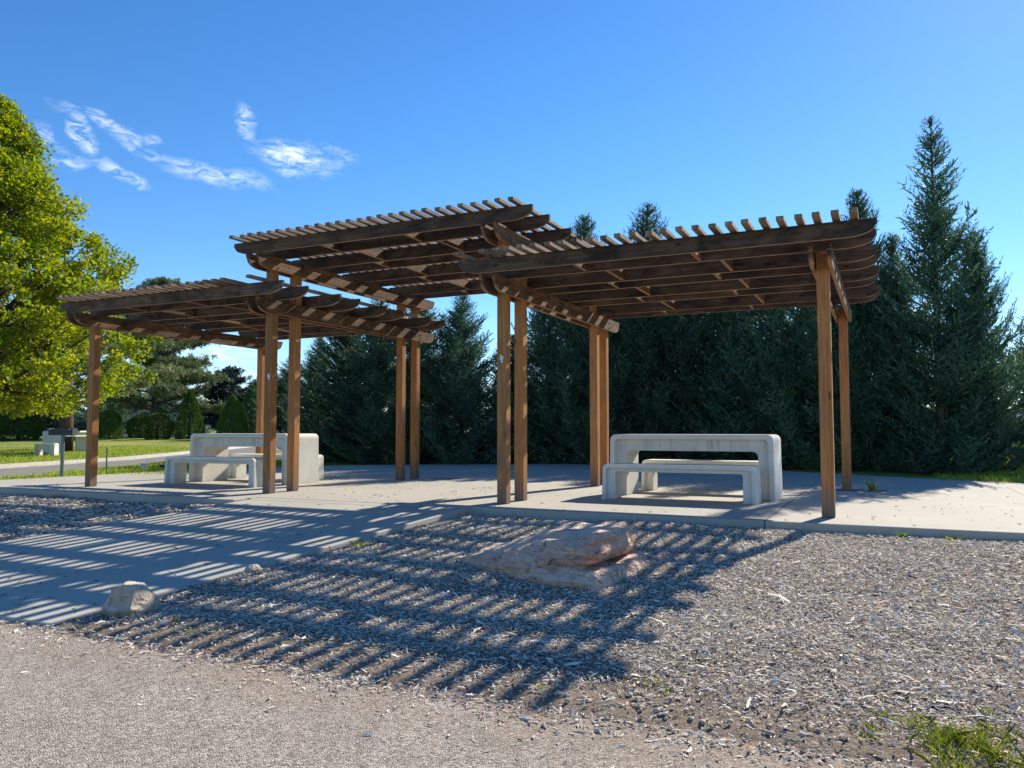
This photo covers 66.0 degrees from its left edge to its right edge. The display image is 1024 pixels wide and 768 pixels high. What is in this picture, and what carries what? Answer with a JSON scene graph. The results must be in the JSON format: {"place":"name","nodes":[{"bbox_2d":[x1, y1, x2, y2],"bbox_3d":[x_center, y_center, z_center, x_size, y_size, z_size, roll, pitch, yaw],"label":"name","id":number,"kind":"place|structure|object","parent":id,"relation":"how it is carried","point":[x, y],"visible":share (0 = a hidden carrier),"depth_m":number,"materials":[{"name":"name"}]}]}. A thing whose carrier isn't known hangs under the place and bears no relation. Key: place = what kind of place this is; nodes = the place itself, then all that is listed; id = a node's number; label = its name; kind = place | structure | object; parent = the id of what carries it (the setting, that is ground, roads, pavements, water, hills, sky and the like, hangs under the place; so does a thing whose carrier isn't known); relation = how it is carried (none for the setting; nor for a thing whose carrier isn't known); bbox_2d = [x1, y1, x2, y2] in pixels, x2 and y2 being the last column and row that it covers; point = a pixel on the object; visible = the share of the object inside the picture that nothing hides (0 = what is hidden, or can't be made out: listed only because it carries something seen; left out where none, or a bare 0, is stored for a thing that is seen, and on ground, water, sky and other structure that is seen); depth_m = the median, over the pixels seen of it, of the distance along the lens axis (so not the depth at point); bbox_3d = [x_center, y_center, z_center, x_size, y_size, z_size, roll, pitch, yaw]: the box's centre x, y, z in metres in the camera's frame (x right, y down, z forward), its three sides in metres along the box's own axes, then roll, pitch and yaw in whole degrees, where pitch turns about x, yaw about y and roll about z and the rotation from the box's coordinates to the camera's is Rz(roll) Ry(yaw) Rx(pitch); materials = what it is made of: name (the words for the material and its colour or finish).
{"place":"outdoors","nodes":[
{"label":"outdoors","id":0,"kind":"place"},
{"bbox_2d":[0,459,164,477],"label":"service road","id":1,"kind":"structure","parent":0,"point":[31,470],"depth_m":18.67,"materials":[{"name":"grey concrete"}]},
{"bbox_2d":[0,446,189,463],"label":"grass","id":2,"kind":"structure","parent":0,"point":[125,452],"depth_m":27.61,"materials":[{"name":"green plant"}]},
{"bbox_2d":[144,447,280,458],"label":"service road","id":3,"kind":"structure","parent":0,"point":[243,450],"depth_m":29.35,"materials":[{"name":"grey concrete"}]},
{"bbox_2d":[0,498,467,626],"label":"walkway","id":4,"kind":"structure","parent":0,"point":[124,556],"depth_m":6.68,"materials":[{"name":"concrete"}]},
{"bbox_2d":[0,472,1020,615],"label":"leaf litter","id":5,"kind":"object","parent":4,"relation":"on","point":[331,519],"visible":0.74,"depth_m":8.27,"materials":[{"name":"plant"}]},
{"bbox_2d":[0,620,909,767],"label":"path","id":6,"kind":"structure","parent":0,"point":[47,732],"depth_m":2.92,"materials":[{"name":"grey gravel"}]},
{"bbox_2d":[0,619,911,767],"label":"wood litter","id":7,"kind":"object","parent":6,"relation":"on","point":[560,710],"visible":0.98,"depth_m":3.22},
{"bbox_2d":[22,618,1023,767],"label":"pebbles","id":8,"kind":"object","parent":6,"relation":"on","point":[729,721],"visible":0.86,"depth_m":3.12,"materials":[{"name":"grey gravel"}]},
{"bbox_2d":[0,464,1023,541],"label":"patio","id":9,"kind":"structure","parent":0,"point":[915,513],"depth_m":10.23,"materials":[{"name":"concrete"}]},
{"bbox_2d":[164,456,262,487],"bbox_3d":[-4.619,1.361,12.316,1.864,0.435,0.360,-2,-4,25],"label":"bench","id":10,"kind":"object","parent":9,"relation":"on","point":[175,469],"visible":0.87,"depth_m":12.22,"materials":[{"name":"concrete"}]},
{"bbox_2d":[57,274,445,490],"bbox_3d":[-3.966,0.002,12.933,4.374,3.217,4.949,-2,-4,25],"label":"pergola","id":11,"kind":"object","parent":9,"relation":"on","point":[214,311],"visible":0.92,"depth_m":12.03,"materials":[{"name":"brown wood"}]},
{"bbox_2d":[189,433,317,484],"bbox_3d":[-4.272,1.220,13.024,2.084,0.800,0.760,-2,-4,25],"label":"picnic table","id":12,"kind":"object","parent":9,"relation":"on","point":[213,444],"visible":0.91,"depth_m":12.88,"materials":[{"name":"concrete"}]},
{"bbox_2d":[227,453,323,479],"bbox_3d":[-4.160,1.450,13.820,1.864,0.435,0.360,-2,-4,25],"label":"bench","id":13,"kind":"object","parent":9,"relation":"on","point":[236,470],"visible":0.49,"depth_m":14.02,"materials":[{"name":"concrete"}]},
{"bbox_2d":[229,196,599,503],"bbox_3d":[-0.860,-0.181,11.575,4.459,3.423,4.749,-2,-4,25],"label":"pergola","id":14,"kind":"object","parent":9,"relation":"on","point":[373,257],"visible":0.71,"depth_m":10.66,"materials":[{"name":"brown wood"}]},
{"bbox_2d":[428,478,458,478],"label":"soil","id":15,"kind":"structure","parent":9,"relation":"on","point":[443,478],"depth_m":13.92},
{"bbox_2d":[454,207,880,517],"bbox_3d":[2.337,-0.166,10.089,4.365,3.217,5.220,-2,-4,25],"label":"pergola","id":16,"kind":"object","parent":9,"relation":"on","point":[826,268],"visible":0.98,"depth_m":9.09,"materials":[{"name":"brown wood"}]},
{"bbox_2d":[602,463,760,504],"bbox_3d":[2.034,1.199,9.576,1.864,0.435,0.360,-2,-4,25],"label":"bench","id":17,"kind":"object","parent":9,"relation":"on","point":[611,481],"visible":1,"depth_m":9.41,"materials":[{"name":"concrete"}]},
{"bbox_2d":[610,434,782,500],"bbox_3d":[2.387,1.058,10.281,2.084,0.800,0.760,-2,-4,25],"label":"picnic table","id":18,"kind":"object","parent":9,"relation":"on","point":[627,448],"visible":0.94,"depth_m":9.97,"materials":[{"name":"concrete"}]},
{"bbox_2d":[641,459,757,490],"bbox_3d":[2.749,1.281,10.961,1.864,0.435,0.360,-2,-4,25],"label":"bench","id":19,"kind":"object","parent":9,"relation":"on","point":[649,480],"visible":0.36,"depth_m":11.06,"materials":[{"name":"concrete"}]},
{"bbox_2d":[835,489,886,491],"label":"soil","id":20,"kind":"structure","parent":9,"relation":"on","point":[862,490],"depth_m":11.14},
{"bbox_2d":[862,479,881,490],"bbox_3d":[5.089,1.411,11.098,0.289,0.199,0.240,-2,-4,32],"label":"weed","id":21,"kind":"object","parent":20,"relation":"on","point":[872,488],"visible":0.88,"depth_m":11.12,"materials":[{"name":"green plant"}]},
{"bbox_2d":[0,431,1023,482],"bbox_3d":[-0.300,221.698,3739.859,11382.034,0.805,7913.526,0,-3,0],"label":"ground","id":22,"kind":"structure","parent":0,"point":[123,441],"depth_m":32.48,"materials":[{"name":"green plant"}]},
{"bbox_2d":[0,412,47,440],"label":"round shrub","id":23,"kind":"object","parent":22,"relation":"on","point":[34,419],"visible":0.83,"depth_m":43.43,"materials":[{"name":"green plant"}]},
{"bbox_2d":[0,407,76,434],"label":"conifer","id":24,"kind":"object","parent":22,"relation":"on","point":[49,423],"visible":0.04,"depth_m":62.16,"materials":[{"name":"green plant"}]},
{"bbox_2d":[34,443,58,455],"bbox_3d":[-15.664,2.208,26.516,0.644,0.420,0.360,1,-3,-9],"label":"bench","id":25,"kind":"object","parent":22,"relation":"on","point":[38,449],"visible":0.9,"depth_m":26.40,"materials":[{"name":"concrete"}]},
{"bbox_2d":[47,428,77,476],"bbox_3d":[-8.345,1.308,14.600,0.400,0.980,0.501,1,-3,-14],"label":"park grill","id":26,"kind":"object","parent":22,"relation":"on","point":[62,432],"visible":0.96,"depth_m":14.61,"materials":[{"name":"paint"}]},
{"bbox_2d":[39,373,86,430],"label":"conifer","id":27,"kind":"object","parent":22,"relation":"on","point":[77,413],"visible":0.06,"depth_m":65.11,"materials":[{"name":"green plant"}]},
{"bbox_2d":[42,431,85,452],"bbox_3d":[-16.248,2.120,28.955,0.760,0.800,2.084,0,-3,2],"label":"picnic table","id":28,"kind":"object","parent":22,"relation":"on","point":[80,440],"visible":0.36,"depth_m":27.96,"materials":[{"name":"concrete"}]},
{"bbox_2d":[0,457,135,468],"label":"curb","id":29,"kind":"structure","parent":22,"relation":"on","point":[27,464],"depth_m":20.09,"materials":[{"name":"concrete"}]},
{"bbox_2d":[0,93,163,419],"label":"broadleaf tree","id":30,"kind":"object","parent":22,"relation":"on","point":[37,224],"visible":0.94,"depth_m":19.70,"materials":[{"name":"green plant"}]},
{"bbox_2d":[48,368,149,433],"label":"conifer","id":31,"kind":"object","parent":22,"relation":"on","point":[109,405],"visible":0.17,"depth_m":62.71,"materials":[{"name":"green plant"}]},
{"bbox_2d":[0,294,203,450],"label":"pine tree","id":32,"kind":"object","parent":22,"relation":"on","point":[165,376],"visible":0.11,"depth_m":30.26,"materials":[{"name":"green plant"}]},
{"bbox_2d":[106,448,107,471],"bbox_3d":[-8.403,1.611,16.333,0.048,0.580,0.048,1,-4,-22],"label":"steel stake","id":33,"kind":"object","parent":22,"relation":"on","point":[106,457],"visible":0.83,"depth_m":16.33,"materials":[{"name":"grey metal"}]},
{"bbox_2d":[0,493,218,541],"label":"mulch bed","id":34,"kind":"object","parent":22,"relation":"on","point":[26,521],"visible":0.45,"depth_m":9.16,"materials":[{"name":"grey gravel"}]},
{"bbox_2d":[45,494,65,498],"bbox_3d":[-6.290,1.564,10.975,0.342,0.100,0.422,0,-3,6],"label":"weed","id":35,"kind":"object","parent":34,"relation":"on","point":[54,496],"visible":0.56,"depth_m":10.94,"materials":[{"name":"plant"}]},
{"bbox_2d":[98,409,123,439],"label":"round shrub","id":36,"kind":"object","parent":22,"relation":"on","point":[105,417],"visible":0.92,"depth_m":45.62,"materials":[{"name":"green plant"}]},
{"bbox_2d":[102,580,160,617],"bbox_3d":[-2.245,1.303,4.647,0.252,0.264,0.280,-2,-4,27],"label":"boulder","id":37,"kind":"object","parent":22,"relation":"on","point":[127,598],"visible":0.66,"depth_m":4.58,"materials":[{"name":"stone"}]},
{"bbox_2d":[125,414,155,437],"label":"round shrub","id":38,"kind":"object","parent":22,"relation":"on","point":[135,419],"visible":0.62,"depth_m":48.40,"materials":[{"name":"green plant"}]},
{"bbox_2d":[0,460,281,479],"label":"grass","id":39,"kind":"structure","parent":22,"relation":"on","point":[152,468],"depth_m":16.00,"materials":[{"name":"green plant"}]},
{"bbox_2d":[140,463,147,469],"bbox_3d":[-8.091,1.834,17.322,0.160,0.192,0.120,2,-4,-29],"label":"utility stub","id":40,"kind":"object","parent":22,"relation":"on","point":[143,465],"visible":0.79,"depth_m":17.28,"materials":[{"name":"white plastic"}]},
{"bbox_2d":[74,276,234,420],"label":"pine tree","id":41,"kind":"object","parent":22,"relation":"on","point":[177,389],"visible":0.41,"depth_m":50.84,"materials":[{"name":"green plant"}]},
{"bbox_2d":[139,413,174,439],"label":"round shrub","id":42,"kind":"object","parent":22,"relation":"on","point":[166,430],"visible":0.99,"depth_m":45.48,"materials":[{"name":"green plant"}]},
{"bbox_2d":[123,385,207,434],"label":"conifer","id":43,"kind":"object","parent":22,"relation":"on","point":[167,406],"visible":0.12,"depth_m":67.27,"materials":[{"name":"green plant"}]},
{"bbox_2d":[125,447,246,458],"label":"curb","id":44,"kind":"structure","parent":22,"relation":"on","point":[160,455],"depth_m":25.85,"materials":[{"name":"concrete"}]},
{"bbox_2d":[174,390,204,438],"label":"cone shrub","id":45,"kind":"object","parent":22,"relation":"on","point":[189,400],"visible":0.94,"depth_m":46.63,"materials":[{"name":"green plant"}]},
{"bbox_2d":[174,399,215,433],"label":"conifer","id":46,"kind":"object","parent":22,"relation":"on","point":[208,429],"visible":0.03,"depth_m":73.58,"materials":[{"name":"green plant"}]},
{"bbox_2d":[188,353,218,427],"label":"sparse tree","id":47,"kind":"object","parent":22,"relation":"on","point":[206,356],"visible":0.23,"depth_m":72.05,"materials":[{"name":"green plant"}]},
{"bbox_2d":[186,365,256,432],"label":"spruce tree","id":48,"kind":"object","parent":22,"relation":"on","point":[224,390],"visible":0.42,"depth_m":55.21,"materials":[{"name":"green plant"}]},
{"bbox_2d":[216,395,248,432],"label":"cone shrub","id":49,"kind":"object","parent":22,"relation":"on","point":[232,404],"visible":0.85,"depth_m":45.61,"materials":[{"name":"green plant"}]},
{"bbox_2d":[236,385,256,432],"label":"cone shrub","id":50,"kind":"object","parent":22,"relation":"on","point":[245,403],"visible":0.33,"depth_m":49.59,"materials":[{"name":"green plant"}]},
{"bbox_2d":[242,379,279,425],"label":"conifer","id":51,"kind":"object","parent":22,"relation":"on","point":[254,382],"visible":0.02,"depth_m":61.91,"materials":[{"name":"green plant"}]},
{"bbox_2d":[238,358,307,433],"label":"conifer","id":52,"kind":"object","parent":22,"relation":"on","point":[282,391],"visible":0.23,"depth_m":47.34,"materials":[{"name":"green plant"}]},
{"bbox_2d":[276,337,336,450],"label":"cypress","id":53,"kind":"object","parent":22,"relation":"on","point":[309,368],"visible":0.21,"depth_m":23.72,"materials":[{"name":"green plant"}]},
{"bbox_2d":[278,297,387,462],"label":"cypress","id":54,"kind":"object","parent":22,"relation":"on","point":[342,368],"visible":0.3,"depth_m":22.04,"materials":[{"name":"green plant"}]},
{"bbox_2d":[311,299,437,463],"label":"cypress","id":55,"kind":"object","parent":22,"relation":"on","point":[375,353],"visible":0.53,"depth_m":21.09,"materials":[{"name":"green plant"}]},
{"bbox_2d":[345,308,491,464],"bbox_3d":[-2.488,-0.017,21.250,3.990,4.946,3.876,-2,-4,34],"label":"cypress","id":56,"kind":"object","parent":22,"relation":"on","point":[423,365],"visible":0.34,"depth_m":20.55,"materials":[{"name":"green plant"}]},
{"bbox_2d":[390,295,533,464],"bbox_3d":[-1.358,-0.038,20.862,3.588,4.890,3.843,3,-5,-44],"label":"cypress","id":57,"kind":"object","parent":22,"relation":"on","point":[466,395],"visible":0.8,"depth_m":20.29,"materials":[{"name":"green plant"}]},
{"bbox_2d":[468,334,562,463],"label":"cypress","id":58,"kind":"object","parent":22,"relation":"on","point":[494,371],"visible":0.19,"depth_m":20.99,"materials":[{"name":"green plant"}]},
{"bbox_2d":[38,514,1023,767],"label":"mulch bed","id":59,"kind":"object","parent":22,"relation":"on","point":[861,746],"visible":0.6,"depth_m":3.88,"materials":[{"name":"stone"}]},
{"bbox_2d":[244,564,262,574],"bbox_3d":[-1.848,1.328,5.630,0.129,0.080,0.123,1,-4,-23],"label":"stone","id":60,"kind":"object","parent":59,"relation":"on","point":[252,568],"visible":0.81,"depth_m":5.59,"materials":[{"name":"beige stone"}]},
{"bbox_2d":[348,540,374,547],"bbox_3d":[-1.279,1.374,6.733,0.276,0.098,0.287,0,-3,0],"label":"weed","id":61,"kind":"object","parent":59,"relation":"on","point":[356,544],"visible":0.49,"depth_m":6.73,"materials":[{"name":"green plant"}]},
{"bbox_2d":[119,567,1023,767],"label":"grass","id":62,"kind":"structure","parent":59,"relation":"on","point":[982,747],"depth_m":2.68,"materials":[{"name":"green plant"}]},
{"bbox_2d":[895,532,908,537],"bbox_3d":[3.401,1.317,6.875,0.149,0.070,0.124,-3,-4,38],"label":"weed","id":63,"kind":"object","parent":59,"relation":"on","point":[903,534],"visible":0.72,"depth_m":6.86,"materials":[{"name":"green plant"}]},
{"bbox_2d":[936,535,966,541],"bbox_3d":[3.737,1.312,6.704,0.223,0.059,0.242,2,-4,-27],"label":"weed","id":64,"kind":"object","parent":59,"relation":"on","point":[950,538],"visible":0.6,"depth_m":6.67,"materials":[{"name":"green plant"}]},
{"bbox_2d":[483,307,612,463],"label":"cypress","id":65,"kind":"object","parent":22,"relation":"on","point":[536,344],"visible":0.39,"depth_m":20.62,"materials":[{"name":"green plant"}]},
{"bbox_2d":[449,522,647,593],"bbox_3d":[0.194,1.247,5.833,1.578,0.419,1.311,-2,-4,25],"label":"sandstone rock","id":66,"kind":"object","parent":22,"relation":"on","point":[582,555],"visible":0.81,"depth_m":5.40,"materials":[{"name":"beige stone"}]},
{"bbox_2d":[512,212,645,463],"bbox_3d":[1.988,-1.072,21.068,3.779,7.169,4.154,-2,-4,27],"label":"cypress","id":67,"kind":"object","parent":22,"relation":"on","point":[564,385],"visible":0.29,"depth_m":20.33,"materials":[{"name":"green plant"}]},
{"bbox_2d":[543,317,687,463],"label":"cypress","id":68,"kind":"object","parent":22,"relation":"on","point":[627,356],"visible":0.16,"depth_m":19.86,"materials":[{"name":"green plant"}]},
{"bbox_2d":[563,201,721,463],"bbox_3d":[3.527,-1.147,20.605,4.831,7.370,4.510,-1,-3,14],"label":"cypress","id":69,"kind":"object","parent":22,"relation":"on","point":[651,423],"visible":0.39,"depth_m":19.62,"materials":[{"name":"green plant"}]},
{"bbox_2d":[611,311,752,459],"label":"cypress","id":70,"kind":"object","parent":22,"relation":"on","point":[683,388],"visible":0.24,"depth_m":19.34,"materials":[{"name":"green plant"}]},
{"bbox_2d":[664,310,797,460],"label":"cypress","id":71,"kind":"object","parent":22,"relation":"on","point":[712,360],"visible":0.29,"depth_m":19.09,"materials":[{"name":"green plant"}]},
{"bbox_2d":[687,304,857,468],"bbox_3d":[6.337,-0.654,19.178,4.230,6.123,4.354,3,-5,-42],"label":"cypress","id":72,"kind":"object","parent":22,"relation":"on","point":[752,378],"visible":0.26,"depth_m":18.39,"materials":[{"name":"green plant"}]},
{"bbox_2d":[723,306,906,470],"bbox_3d":[7.105,-0.711,18.610,4.138,6.112,4.433,2,-4,-30],"label":"cypress","id":73,"kind":"object","parent":22,"relation":"on","point":[801,440],"visible":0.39,"depth_m":17.80,"materials":[{"name":"green plant"}]},
{"bbox_2d":[790,187,934,471],"bbox_3d":[7.902,-1.126,17.920,3.120,6.873,3.429,-1,-4,18],"label":"cypress","id":74,"kind":"object","parent":22,"relation":"on","point":[860,311],"visible":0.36,"depth_m":17.20,"materials":[{"name":"green plant"}]},
{"bbox_2d":[839,232,971,471],"bbox_3d":[8.481,-0.596,17.448,2.825,5.624,2.571,-2,-4,30],"label":"cypress","id":75,"kind":"object","parent":22,"relation":"on","point":[889,251],"visible":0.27,"depth_m":17.12,"materials":[{"name":"green plant"}]},
{"bbox_2d":[858,113,1023,474],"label":"cypress","id":76,"kind":"object","parent":22,"relation":"on","point":[943,342],"visible":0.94,"depth_m":16.01,"materials":[{"name":"green plant"}]},
{"bbox_2d":[925,228,1023,473],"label":"cypress","id":77,"kind":"object","parent":22,"relation":"on","point":[1015,461],"visible":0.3,"depth_m":16.41,"materials":[{"name":"green plant"}]},
{"bbox_2d":[982,346,1023,430],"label":"bushy tree","id":78,"kind":"object","parent":22,"relation":"on","point":[1005,356],"visible":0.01,"depth_m":34.17,"materials":[{"name":"green plant"}]},
{"bbox_2d":[986,316,1023,465],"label":"cypress","id":79,"kind":"object","parent":22,"relation":"on","point":[1021,331],"visible":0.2,"depth_m":18.71,"materials":[{"name":"green plant"}]},
{"bbox_2d":[0,0,1023,408],"label":"sky","id":80,"kind":"structure","parent":0,"point":[184,127],"materials":[{"name":"blue"}]},
{"bbox_2d":[48,408,1021,430],"bbox_3d":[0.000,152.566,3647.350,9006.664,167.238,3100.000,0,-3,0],"label":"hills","id":81,"kind":"structure","parent":0,"point":[467,430],"depth_m":4048.28,"materials":[{"name":"green plant"}]},
{"bbox_2d":[933,456,1023,482],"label":"grass","id":82,"kind":"structure","parent":0,"point":[993,476],"depth_m":14.48,"materials":[{"name":"green plant"}]}
]}

